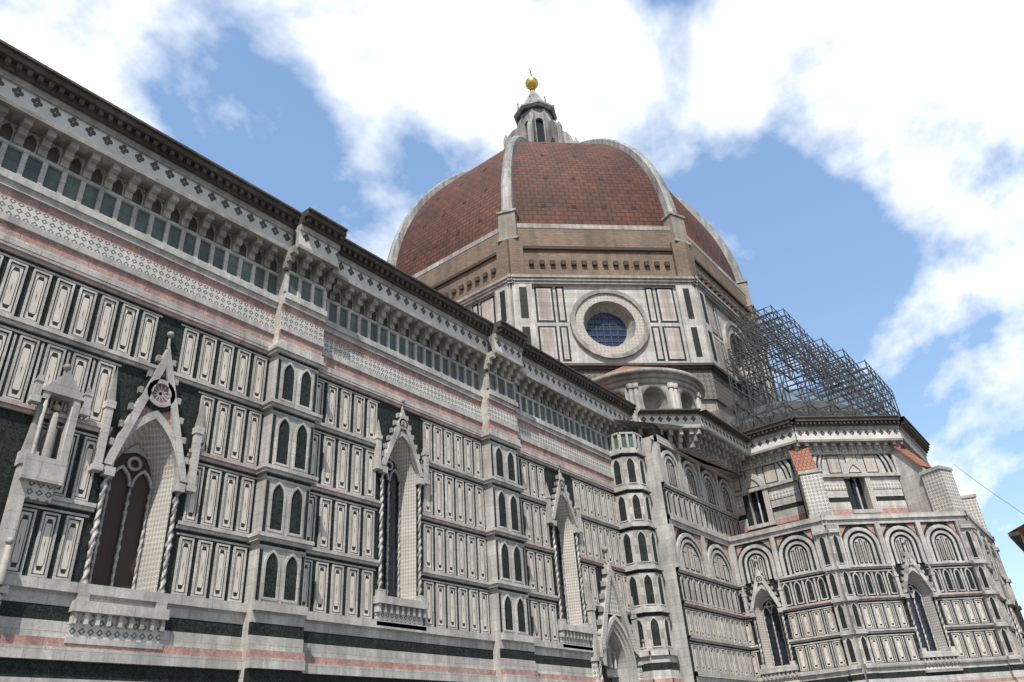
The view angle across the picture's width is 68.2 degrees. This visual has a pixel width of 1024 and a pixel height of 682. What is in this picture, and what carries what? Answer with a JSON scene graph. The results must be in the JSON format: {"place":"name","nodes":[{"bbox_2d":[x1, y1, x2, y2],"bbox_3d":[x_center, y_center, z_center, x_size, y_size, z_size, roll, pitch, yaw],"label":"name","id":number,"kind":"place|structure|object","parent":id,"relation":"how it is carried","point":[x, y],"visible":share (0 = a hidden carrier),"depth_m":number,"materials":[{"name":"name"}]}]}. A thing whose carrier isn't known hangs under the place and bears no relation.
{"place":"outdoors","nodes":[
{"label":"outdoors","id":0,"kind":"place"},
{"bbox_2d":[0,39,644,681],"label":"nave wall","id":1,"kind":"structure","parent":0,"point":[250,433],"depth_m":35.89,"materials":[{"name":"white stone"}]},
{"bbox_2d":[0,0,1023,618],"label":"sky","id":2,"kind":"structure","parent":0,"point":[859,164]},
{"bbox_2d":[1008,524,1023,551],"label":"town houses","id":3,"kind":"structure","parent":0,"point":[1016,535],"depth_m":69.60,"materials":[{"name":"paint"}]},
{"bbox_2d":[955,465,1022,513],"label":"overhead cable","id":4,"kind":"object","parent":3,"relation":"attached to","point":[989,490],"visible":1,"depth_m":72.44,"materials":[{"name":"grey metal"}]},
{"bbox_3d":[-26.619,-9.653,45.339,22.700,13.950,91.571,-24,-35,31],"label":"nave","id":5,"kind":"object","parent":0,"visible":0},
{"bbox_2d":[413,223,776,411],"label":"dome drum","id":6,"kind":"object","parent":5,"relation":"on","point":[590,301],"visible":0.24,"depth_m":86.13,"materials":[{"name":"white stone"}]},
{"bbox_2d":[387,135,753,306],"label":"dome","id":7,"kind":"structure","parent":6,"relation":"on","point":[595,181],"depth_m":97.65,"materials":[{"name":"tile"}]},
{"bbox_2d":[503,69,578,148],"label":"dome lantern","id":8,"kind":"object","parent":7,"relation":"on","point":[535,117],"visible":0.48,"depth_m":130.16,"materials":[{"name":"stone"}]},
{"label":"piazza ground","id":9,"kind":"structure","parent":0,"visible":0},
{"bbox_2d":[607,408,758,681],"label":"sacristy and turret","id":10,"kind":"object","parent":9,"relation":"on","point":[675,472],"visible":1,"depth_m":61.95,"materials":[{"name":"white stone"}]},
{"bbox_2d":[592,366,704,420],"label":"exedra","id":11,"kind":"object","parent":10,"relation":"on","point":[652,388],"visible":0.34,"depth_m":69.69,"materials":[{"name":"white stone"}]},
{"bbox_2d":[729,415,1023,681],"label":"apse","id":12,"kind":"structure","parent":9,"relation":"on","point":[864,548],"depth_m":64.13,"materials":[{"name":"white stone"}]},
{"bbox_2d":[711,305,902,437],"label":"scaffolding","id":13,"kind":"object","parent":12,"relation":"on","point":[850,398],"visible":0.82,"depth_m":78.40,"materials":[{"name":"grey metal"}]}
]}

